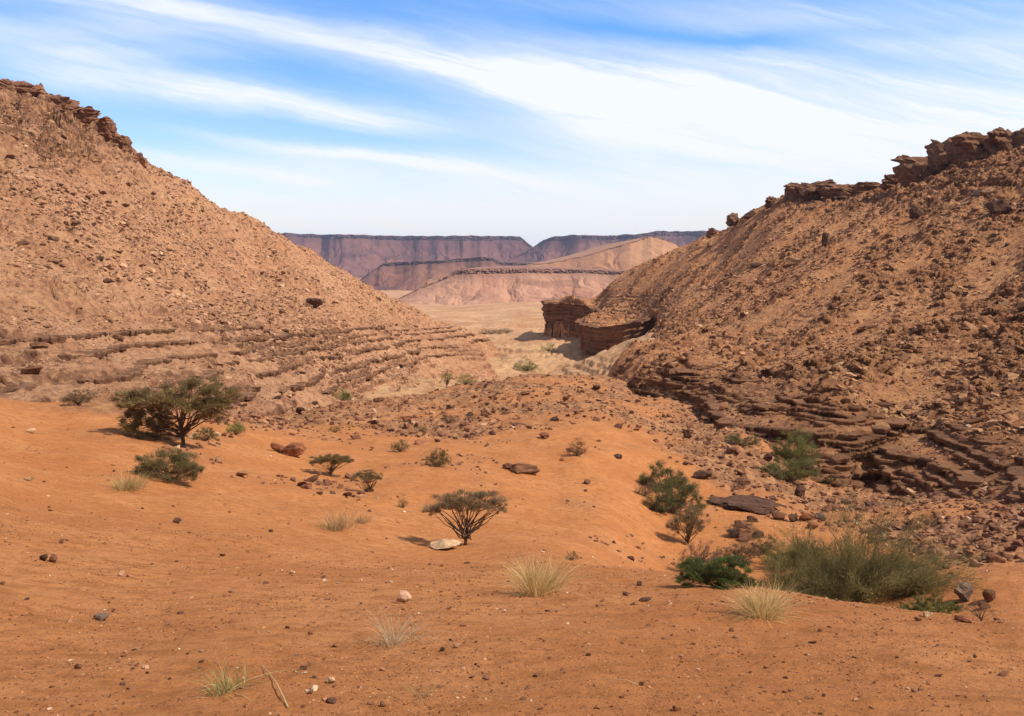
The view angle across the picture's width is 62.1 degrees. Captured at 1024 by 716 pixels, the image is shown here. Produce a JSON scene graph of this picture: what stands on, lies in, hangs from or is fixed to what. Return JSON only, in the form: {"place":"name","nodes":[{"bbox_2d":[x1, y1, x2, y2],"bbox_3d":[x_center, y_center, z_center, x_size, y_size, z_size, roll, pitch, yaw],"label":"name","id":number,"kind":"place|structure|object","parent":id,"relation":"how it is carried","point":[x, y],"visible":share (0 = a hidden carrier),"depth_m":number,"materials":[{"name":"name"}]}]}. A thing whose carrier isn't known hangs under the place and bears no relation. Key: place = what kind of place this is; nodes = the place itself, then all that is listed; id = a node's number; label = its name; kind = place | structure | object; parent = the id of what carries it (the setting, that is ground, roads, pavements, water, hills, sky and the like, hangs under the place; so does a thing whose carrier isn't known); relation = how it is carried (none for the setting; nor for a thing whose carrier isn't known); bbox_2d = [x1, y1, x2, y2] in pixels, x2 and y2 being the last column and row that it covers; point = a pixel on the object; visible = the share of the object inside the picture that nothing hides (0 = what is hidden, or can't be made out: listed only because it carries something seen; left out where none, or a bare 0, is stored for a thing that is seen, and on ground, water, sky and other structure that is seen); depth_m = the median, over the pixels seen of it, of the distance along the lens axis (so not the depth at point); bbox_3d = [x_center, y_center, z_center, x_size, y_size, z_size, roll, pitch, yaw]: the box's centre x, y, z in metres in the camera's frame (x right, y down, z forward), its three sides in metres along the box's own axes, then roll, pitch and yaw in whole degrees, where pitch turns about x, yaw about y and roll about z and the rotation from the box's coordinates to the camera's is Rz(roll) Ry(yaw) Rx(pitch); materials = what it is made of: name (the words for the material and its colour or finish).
{"place":"outdoors","nodes":[
{"label":"outdoors","id":0,"kind":"place"},
{"bbox_2d":[0,79,500,415],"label":"hillside","id":1,"kind":"structure","parent":0,"point":[53,295],"depth_m":153.94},
{"bbox_2d":[0,79,44,97],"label":"rock outcrop","id":2,"kind":"object","parent":1,"relation":"on","point":[24,87],"visible":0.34,"depth_m":179.74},
{"bbox_2d":[21,365,42,373],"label":"boulder","id":3,"kind":"object","parent":1,"relation":"on","point":[33,369],"visible":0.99,"depth_m":70.70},
{"bbox_2d":[29,342,48,348],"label":"rock slab","id":4,"kind":"object","parent":1,"relation":"on","point":[37,345],"visible":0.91,"depth_m":83.95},
{"bbox_2d":[45,96,80,113],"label":"rock outcrop","id":5,"kind":"object","parent":1,"relation":"on","point":[62,103],"visible":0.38,"depth_m":182.58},
{"bbox_2d":[73,106,101,124],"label":"rock outcrop","id":6,"kind":"object","parent":1,"relation":"on","point":[87,114],"visible":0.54,"depth_m":187.94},
{"bbox_2d":[95,116,116,141],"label":"rock outcrop","id":7,"kind":"object","parent":1,"relation":"on","point":[107,128],"visible":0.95,"depth_m":195.24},
{"bbox_2d":[113,135,132,154],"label":"rock outcrop","id":8,"kind":"object","parent":1,"relation":"on","point":[124,143],"visible":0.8,"depth_m":201.80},
{"bbox_2d":[0,325,263,345],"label":"rock ledge","id":9,"kind":"object","parent":1,"relation":"on","point":[61,338],"visible":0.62,"depth_m":100.73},
{"bbox_2d":[121,370,223,398],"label":"rock ledge","id":10,"kind":"object","parent":1,"relation":"on","point":[206,374],"visible":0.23,"depth_m":90.51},
{"bbox_2d":[0,332,391,392],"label":"rock ledge","id":11,"kind":"object","parent":1,"relation":"on","point":[139,367],"visible":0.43,"depth_m":91.60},
{"bbox_2d":[0,79,420,401],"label":"scree","id":12,"kind":"structure","parent":1,"relation":"on","point":[196,305],"depth_m":161.81,"materials":[{"name":"stone"}]},
{"bbox_2d":[57,326,385,359],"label":"rock ledge","id":13,"kind":"object","parent":1,"relation":"on","point":[100,353],"visible":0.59,"depth_m":112.65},
{"bbox_2d":[0,93,489,411],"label":"scree","id":14,"kind":"structure","parent":1,"relation":"on","point":[82,288],"depth_m":145.21,"materials":[{"name":"stone"}]},
{"bbox_2d":[232,386,260,403],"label":"rock ledge","id":15,"kind":"object","parent":1,"relation":"on","point":[249,396],"visible":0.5,"depth_m":88.78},
{"bbox_2d":[216,337,395,367],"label":"rock ledge","id":16,"kind":"object","parent":1,"relation":"on","point":[303,351],"visible":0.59,"depth_m":146.96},
{"bbox_2d":[306,298,322,307],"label":"rock slab","id":17,"kind":"object","parent":1,"relation":"on","point":[316,302],"visible":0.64,"depth_m":188.07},
{"bbox_2d":[254,333,474,378],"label":"rock ledge","id":18,"kind":"object","parent":1,"relation":"on","point":[284,368],"visible":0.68,"depth_m":161.16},
{"bbox_2d":[278,346,459,395],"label":"rock ledge","id":19,"kind":"object","parent":1,"relation":"on","point":[314,380],"visible":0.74,"depth_m":163.08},
{"bbox_2d":[323,353,484,396],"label":"rock ledge","id":20,"kind":"object","parent":1,"relation":"on","point":[330,390],"visible":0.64,"depth_m":179.29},
{"bbox_2d":[279,232,531,277],"bbox_3d":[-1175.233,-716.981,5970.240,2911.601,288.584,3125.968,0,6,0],"label":"plateau","id":21,"kind":"structure","parent":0,"point":[360,256],"depth_m":4842.26,"materials":[{"name":"stone"}]},
{"bbox_2d":[360,257,534,290],"bbox_3d":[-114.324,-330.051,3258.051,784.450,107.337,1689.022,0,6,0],"label":"table mountain","id":22,"kind":"structure","parent":0,"point":[413,276],"depth_m":2643.91,"materials":[{"name":"stone"}]},
{"bbox_2d":[353,278,659,400],"bbox_3d":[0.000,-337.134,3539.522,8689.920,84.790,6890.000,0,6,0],"label":"valley floor","id":23,"kind":"structure","parent":0,"point":[525,339],"depth_m":353.20,"materials":[{"name":"sand"}]},
{"bbox_2d":[513,358,538,370],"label":"bush","id":24,"kind":"object","parent":23,"relation":"on","point":[524,367],"visible":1,"depth_m":275.25,"materials":[{"name":"green plant"}]},
{"bbox_2d":[0,373,1023,715],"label":"ground","id":25,"kind":"structure","parent":0,"point":[54,447],"depth_m":12.63,"materials":[{"name":"sand"}]},
{"bbox_2d":[60,388,92,404],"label":"shrub","id":26,"kind":"object","parent":25,"relation":"on","point":[74,399],"visible":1,"depth_m":49.16,"materials":[{"name":"green plant"}]},
{"bbox_2d":[92,468,160,490],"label":"grass tussock","id":27,"kind":"object","parent":25,"relation":"on","point":[127,484],"depth_m":28.48,"materials":[{"name":"plant"}]},
{"bbox_2d":[132,448,205,483],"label":"shrub","id":28,"kind":"object","parent":25,"relation":"on","point":[193,468],"visible":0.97,"depth_m":31.83,"materials":[{"name":"green plant"}]},
{"bbox_2d":[108,375,242,445],"bbox_3d":[-16.297,2.864,41.988,6.394,4.064,3.394,0,6,0],"label":"thorn tree","id":29,"kind":"object","parent":25,"relation":"on","point":[164,402],"visible":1,"depth_m":41.56,"materials":[{"name":"green plant"}]},
{"bbox_2d":[192,425,217,440],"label":"bush","id":30,"kind":"object","parent":25,"relation":"on","point":[211,433],"visible":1,"depth_m":44.86,"materials":[{"name":"green plant"}]},
{"bbox_2d":[226,421,245,434],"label":"bush","id":31,"kind":"object","parent":25,"relation":"on","point":[237,430],"visible":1,"depth_m":49.53,"materials":[{"name":"green plant"}]},
{"bbox_2d":[166,652,315,702],"bbox_3d":[-2.113,2.316,6.160,1.169,0.437,0.944,0,6,0],"label":"grass tussock","id":32,"kind":"object","parent":25,"relation":"on","point":[218,685],"depth_m":6.14,"materials":[{"name":"plant"}]},
{"bbox_2d":[279,442,305,456],"bbox_3d":[-12.320,5.128,47.673,1.406,0.825,1.016,1,7,11],"label":"boulder","id":33,"kind":"object","parent":25,"relation":"on","point":[296,449],"visible":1,"depth_m":47.40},
{"bbox_2d":[308,453,354,475],"bbox_3d":[-9.455,5.629,44.449,2.574,1.439,1.409,0,6,0],"label":"thorn tree","id":34,"kind":"object","parent":25,"relation":"on","point":[335,459],"visible":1,"depth_m":44.31,"materials":[{"name":"green plant"}]},
{"bbox_2d":[302,506,374,538],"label":"grass tussock","id":35,"kind":"object","parent":25,"relation":"on","point":[333,525],"depth_m":28.28,"materials":[{"name":"plant"}]},
{"bbox_2d":[350,469,382,491],"bbox_3d":[-6.708,5.763,39.406,1.579,1.239,0.994,2,7,16],"label":"thorn tree","id":36,"kind":"object","parent":25,"relation":"on","point":[370,476],"visible":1,"depth_m":39.32,"materials":[{"name":"green plant"}]},
{"bbox_2d":[330,601,456,652],"bbox_3d":[-1.194,2.537,7.920,1.720,0.705,1.584,0,6,0],"label":"grass tussock","id":37,"kind":"object","parent":25,"relation":"on","point":[391,636],"depth_m":7.92,"materials":[{"name":"plant"}]},
{"bbox_2d":[391,438,409,451],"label":"bush","id":38,"kind":"object","parent":25,"relation":"on","point":[401,448],"visible":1,"depth_m":55.58,"materials":[{"name":"green plant"}]},
{"bbox_2d":[396,590,411,602],"bbox_3d":[-1.330,2.949,10.494,0.184,0.140,0.144,1,1,8],"label":"stone","id":39,"kind":"object","parent":25,"relation":"on","point":[404,596],"visible":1,"depth_m":10.44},
{"bbox_2d":[423,446,451,466],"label":"shrub","id":40,"kind":"object","parent":25,"relation":"on","point":[432,459],"visible":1,"depth_m":48.12,"materials":[{"name":"green plant"}]},
{"bbox_2d":[430,539,460,548],"bbox_3d":[-2.159,6.114,27.774,1.035,0.258,0.810,-6,5,-8],"label":"rock slab","id":41,"kind":"object","parent":25,"relation":"on","point":[443,543],"visible":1,"depth_m":27.70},
{"bbox_2d":[421,487,510,544],"bbox_3d":[-1.486,5.435,28.659,2.362,2.322,2.331,-6,9,-42],"label":"thorn tree","id":42,"kind":"object","parent":25,"relation":"on","point":[457,503],"visible":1,"depth_m":28.47,"materials":[{"name":"green plant"}]},
{"bbox_2d":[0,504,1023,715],"bbox_3d":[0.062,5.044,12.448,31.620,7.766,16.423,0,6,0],"label":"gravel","id":43,"kind":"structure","parent":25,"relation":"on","point":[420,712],"depth_m":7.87,"materials":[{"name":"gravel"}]},
{"bbox_2d":[0,399,1023,715],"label":"pebbles","id":44,"kind":"object","parent":25,"relation":"on","point":[486,677],"visible":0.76,"depth_m":8.64,"materials":[{"name":"stone"}]},
{"bbox_2d":[511,463,539,473],"bbox_3d":[0.764,6.510,50.432,1.800,0.698,1.080,-1,2,-26],"label":"rock slab","id":45,"kind":"object","parent":25,"relation":"on","point":[523,468],"visible":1,"depth_m":50.09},
{"bbox_2d":[480,549,616,598],"bbox_3d":[0.490,2.943,11.576,2.183,0.632,2.171,0,6,0],"label":"grass tussock","id":46,"kind":"object","parent":25,"relation":"on","point":[530,583],"depth_m":11.66,"materials":[{"name":"plant"}]},
{"bbox_2d":[567,437,587,455],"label":"shrub","id":47,"kind":"object","parent":25,"relation":"on","point":[577,452],"visible":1,"depth_m":55.69,"materials":[{"name":"brown plant"}]},
{"bbox_2d":[148,235,1023,576],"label":"rubble","id":48,"kind":"object","parent":25,"relation":"on","point":[996,521],"visible":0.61,"depth_m":66.38,"materials":[{"name":"stone"}]},
{"bbox_2d":[733,477,750,485],"bbox_3d":[15.861,8.549,58.893,1.196,0.581,0.828,-5,11,-4],"label":"boulder","id":49,"kind":"object","parent":48,"relation":"on","point":[742,481],"visible":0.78,"depth_m":58.62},
{"bbox_2d":[633,481,653,496],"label":"shrub","id":50,"kind":"object","parent":25,"relation":"on","point":[645,491],"visible":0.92,"depth_m":50.87,"materials":[{"name":"brown plant"}]},
{"bbox_2d":[637,460,688,491],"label":"bush","id":51,"kind":"object","parent":25,"relation":"on","point":[644,479],"visible":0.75,"depth_m":53.61,"materials":[{"name":"green plant"}]},
{"bbox_2d":[641,473,706,516],"bbox_3d":[9.406,8.025,49.081,4.132,2.658,3.057,0,6,0],"label":"bush","id":52,"kind":"object","parent":25,"relation":"on","point":[672,503],"visible":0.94,"depth_m":49.03,"materials":[{"name":"green plant"}]},
{"bbox_2d":[664,503,711,543],"bbox_3d":[9.028,8.612,43.617,2.554,2.467,1.464,0,6,0],"label":"thorn tree","id":53,"kind":"object","parent":25,"relation":"on","point":[689,526],"visible":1,"depth_m":43.42,"materials":[{"name":"green plant"}]},
{"bbox_2d":[678,539,719,562],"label":"shrub","id":54,"kind":"object","parent":25,"relation":"on","point":[703,557],"visible":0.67,"depth_m":37.12,"materials":[{"name":"brown plant"}]},
{"bbox_2d":[693,470,711,478],"bbox_3d":[13.370,8.198,59.677,1.398,0.690,0.953,-4,1,11],"label":"boulder","id":55,"kind":"object","parent":25,"relation":"on","point":[701,474],"visible":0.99,"depth_m":59.40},
{"bbox_2d":[673,552,763,589],"bbox_3d":[2.911,3.094,12.261,1.170,0.602,0.940,-3,7,-24],"label":"bush","id":56,"kind":"object","parent":25,"relation":"on","point":[720,572],"visible":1,"depth_m":12.19,"materials":[{"name":"green plant"}]},
{"bbox_2d":[714,538,764,560],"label":"shrub","id":57,"kind":"object","parent":25,"relation":"on","point":[742,551],"visible":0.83,"depth_m":41.22,"materials":[{"name":"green plant"}]},
{"bbox_2d":[722,518,762,538],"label":"shrub","id":58,"kind":"object","parent":25,"relation":"on","point":[732,533],"visible":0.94,"depth_m":45.77,"materials":[{"name":"brown plant"}]},
{"bbox_2d":[724,431,762,445],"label":"bush","id":59,"kind":"object","parent":25,"relation":"on","point":[739,440],"visible":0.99,"depth_m":72.77,"materials":[{"name":"green plant"}]},
{"bbox_2d":[707,495,784,514],"bbox_3d":[14.923,9.324,53.972,5.350,0.630,3.232,6,12,-6],"label":"rock step","id":60,"kind":"object","parent":25,"relation":"on","point":[757,504],"visible":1,"depth_m":53.46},
{"bbox_2d":[685,578,828,628],"bbox_3d":[2.903,2.711,9.539,1.786,0.448,1.693,0,6,0],"label":"grass tussock","id":61,"kind":"object","parent":25,"relation":"on","point":[767,609],"depth_m":9.54,"materials":[{"name":"plant"}]},
{"bbox_2d":[750,530,779,553],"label":"bush","id":62,"kind":"object","parent":25,"relation":"on","point":[767,543],"visible":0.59,"depth_m":43.05,"materials":[{"name":"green plant"}]},
{"bbox_2d":[756,456,823,482],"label":"bush","id":63,"kind":"object","parent":25,"relation":"on","point":[796,472],"visible":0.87,"depth_m":65.57,"materials":[{"name":"green plant"}]},
{"bbox_2d":[757,517,846,572],"bbox_3d":[13.604,8.812,40.140,4.422,2.753,4.541,0,6,0],"label":"brush thicket","id":64,"kind":"object","parent":25,"relation":"on","point":[793,554],"visible":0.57,"depth_m":39.85,"materials":[{"name":"green plant"}]},
{"bbox_2d":[630,385,984,487],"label":"rock ledge","id":65,"kind":"object","parent":25,"relation":"on","point":[965,478],"visible":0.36,"depth_m":71.72,"materials":[{"name":"stone"}]},
{"bbox_2d":[822,466,910,487],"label":"rock ledge","id":66,"kind":"object","parent":25,"relation":"on","point":[874,471],"visible":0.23,"depth_m":71.86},
{"bbox_2d":[752,485,998,603],"bbox_3d":[14.258,7.739,32.812,9.803,5.019,8.758,6,9,41],"label":"brush thicket","id":67,"kind":"object","parent":25,"relation":"on","point":[852,576],"visible":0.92,"depth_m":32.30,"materials":[{"name":"green plant"}]},
{"bbox_2d":[873,585,964,614],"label":"brush thicket","id":68,"kind":"object","parent":25,"relation":"on","point":[940,606],"visible":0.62,"depth_m":29.42,"materials":[{"name":"green plant"}]},
{"bbox_2d":[954,581,973,601],"bbox_3d":[15.872,8.211,29.843,0.712,0.734,0.508,-4,8,-34],"label":"boulder","id":69,"kind":"object","parent":25,"relation":"on","point":[962,595],"visible":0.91,"depth_m":29.69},
{"bbox_2d":[957,599,1004,620],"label":"dry shrub","id":70,"kind":"object","parent":25,"relation":"on","point":[979,616],"visible":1,"depth_m":9.78,"materials":[{"name":"brown plant"}]},
{"bbox_2d":[982,589,995,600],"bbox_3d":[16.388,8.140,29.193,0.387,0.526,0.716,5,8,36],"label":"boulder","id":71,"kind":"object","parent":25,"relation":"on","point":[988,595],"visible":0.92,"depth_m":28.96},
{"bbox_2d":[0,0,1023,246],"label":"sky","id":72,"kind":"structure","parent":0,"point":[535,121],"materials":[{"name":"blue"}]},
{"bbox_2d":[398,266,626,304],"bbox_3d":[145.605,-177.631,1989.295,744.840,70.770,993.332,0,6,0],"label":"pink mesa","id":73,"kind":"structure","parent":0,"point":[490,284],"depth_m":1604.60,"materials":[{"name":"stone"}]},
{"bbox_2d":[427,236,680,283],"bbox_3d":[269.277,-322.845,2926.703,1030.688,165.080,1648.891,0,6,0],"label":"cone hill","id":74,"kind":"structure","parent":0,"point":[626,255],"depth_m":2417.24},
{"bbox_2d":[540,299,601,336],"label":"cliff","id":75,"kind":"structure","parent":0,"point":[565,314],"depth_m":388.20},
{"bbox_2d":[507,230,718,262],"bbox_3d":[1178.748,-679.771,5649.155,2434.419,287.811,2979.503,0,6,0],"label":"escarpment","id":76,"kind":"structure","parent":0,"point":[554,247],"depth_m":4630.42,"materials":[{"name":"stone"}]},
{"bbox_2d":[575,316,653,356],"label":"cliff","id":77,"kind":"structure","parent":0,"point":[595,340],"depth_m":307.51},
{"bbox_2d":[543,143,1023,503],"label":"hillside","id":78,"kind":"structure","parent":0,"point":[775,309],"depth_m":152.80,"materials":[{"name":"stone"}]},
{"bbox_2d":[630,381,713,420],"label":"rock ledge","id":79,"kind":"object","parent":78,"relation":"on","point":[704,417],"visible":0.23,"depth_m":109.87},
{"bbox_2d":[633,380,711,416],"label":"rock ledge","id":80,"kind":"object","parent":78,"relation":"on","point":[690,394],"visible":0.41,"depth_m":110.68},
{"bbox_2d":[633,376,700,389],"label":"rock ledge","id":81,"kind":"object","parent":80,"relation":"on","point":[673,384],"visible":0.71,"depth_m":118.52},
{"bbox_2d":[640,368,731,382],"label":"rock ledge","id":82,"kind":"object","parent":78,"relation":"on","point":[660,372],"visible":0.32,"depth_m":117.26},
{"bbox_2d":[647,366,724,377],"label":"rock ledge","id":83,"kind":"object","parent":82,"relation":"on","point":[673,371],"visible":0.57,"depth_m":120.13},
{"bbox_2d":[637,372,738,403],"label":"rock ledge","id":84,"kind":"object","parent":78,"relation":"on","point":[732,400],"visible":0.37,"depth_m":109.95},
{"bbox_2d":[726,212,739,226],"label":"rock outcrop","id":85,"kind":"object","parent":78,"relation":"on","point":[732,218],"visible":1,"depth_m":326.49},
{"bbox_2d":[722,376,774,383],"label":"rock ledge","id":86,"kind":"object","parent":78,"relation":"on","point":[733,380],"visible":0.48,"depth_m":104.98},
{"bbox_2d":[561,150,1023,494],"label":"scree","id":87,"kind":"structure","parent":78,"relation":"on","point":[1009,416],"depth_m":107.58,"materials":[{"name":"stone"}]},
{"bbox_2d":[783,182,801,201],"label":"rock outcrop","id":88,"kind":"object","parent":78,"relation":"on","point":[792,192],"visible":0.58,"depth_m":298.60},
{"bbox_2d":[784,257,800,265],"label":"boulder","id":89,"kind":"object","parent":78,"relation":"on","point":[790,261],"visible":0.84,"depth_m":214.81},
{"bbox_2d":[566,144,1023,340],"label":"scree","id":90,"kind":"structure","parent":78,"relation":"on","point":[746,313],"depth_m":216.57,"materials":[{"name":"stone"}]},
{"bbox_2d":[636,393,969,498],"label":"rock ledge","id":91,"kind":"object","parent":78,"relation":"on","point":[953,491],"visible":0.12,"depth_m":70.79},
{"bbox_2d":[738,408,885,426],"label":"rock ledge","id":92,"kind":"object","parent":78,"relation":"on","point":[826,423],"visible":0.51,"depth_m":79.21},
{"bbox_2d":[795,179,836,200],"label":"rock outcrop","id":93,"kind":"object","parent":78,"relation":"on","point":[809,192],"visible":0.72,"depth_m":292.20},
{"bbox_2d":[741,397,892,424],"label":"rock ledge","id":94,"kind":"object","parent":78,"relation":"on","point":[852,420],"visible":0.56,"depth_m":81.32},
{"bbox_2d":[775,394,866,411],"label":"rock ledge","id":95,"kind":"object","parent":78,"relation":"on","point":[781,398],"visible":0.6,"depth_m":82.47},
{"bbox_2d":[815,183,857,198],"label":"rock outcrop","id":96,"kind":"object","parent":78,"relation":"on","point":[830,190],"visible":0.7,"depth_m":284.01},
{"bbox_2d":[698,396,1020,444],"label":"rock ledge","id":97,"kind":"object","parent":78,"relation":"on","point":[711,405],"visible":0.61,"depth_m":77.68,"materials":[{"name":"stone"}]},
{"bbox_2d":[847,181,879,192],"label":"rock outcrop","id":98,"kind":"object","parent":78,"relation":"on","point":[860,187],"visible":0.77,"depth_m":273.74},
{"bbox_2d":[850,475,894,495],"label":"rock ledge","id":99,"kind":"object","parent":78,"relation":"on","point":[882,489],"visible":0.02,"depth_m":68.75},
{"bbox_2d":[808,464,952,498],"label":"rock ledge","id":100,"kind":"object","parent":78,"relation":"on","point":[886,470],"visible":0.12,"depth_m":69.52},
{"bbox_2d":[768,425,821,464],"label":"bush","id":101,"kind":"object","parent":100,"relation":"on","point":[787,454],"visible":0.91,"depth_m":72.31,"materials":[{"name":"green plant"}]},
{"bbox_2d":[879,174,898,189],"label":"rock outcrop","id":102,"kind":"object","parent":78,"relation":"on","point":[889,181],"visible":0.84,"depth_m":257.77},
{"bbox_2d":[767,432,1011,494],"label":"rock ledge","id":103,"kind":"object","parent":78,"relation":"on","point":[964,457],"visible":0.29,"depth_m":67.30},
{"bbox_2d":[745,426,1023,503],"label":"rock ledge","id":104,"kind":"object","parent":103,"relation":"on","point":[1015,474],"visible":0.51,"depth_m":70.74,"materials":[{"name":"stone"}]},
{"bbox_2d":[890,155,935,187],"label":"rock outcrop","id":105,"kind":"object","parent":78,"relation":"on","point":[907,170],"visible":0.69,"depth_m":246.81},
{"bbox_2d":[909,206,922,218],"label":"boulder","id":106,"kind":"object","parent":78,"relation":"on","point":[915,212],"visible":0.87,"depth_m":204.09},
{"bbox_2d":[924,137,953,173],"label":"rock outcrop","id":107,"kind":"object","parent":78,"relation":"on","point":[939,154],"visible":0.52,"depth_m":245.50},
{"bbox_2d":[947,131,988,165],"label":"rock outcrop","id":108,"kind":"object","parent":78,"relation":"on","point":[966,144],"visible":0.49,"depth_m":236.92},
{"bbox_2d":[978,127,1017,158],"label":"rock outcrop","id":109,"kind":"object","parent":78,"relation":"on","point":[999,139],"visible":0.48,"depth_m":232.28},
{"bbox_2d":[984,199,1013,214],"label":"boulder","id":110,"kind":"object","parent":78,"relation":"on","point":[1002,205],"visible":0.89,"depth_m":175.47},
{"bbox_2d":[1013,128,1023,147],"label":"rock outcrop","id":111,"kind":"object","parent":78,"relation":"on","point":[1019,138],"visible":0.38,"depth_m":232.42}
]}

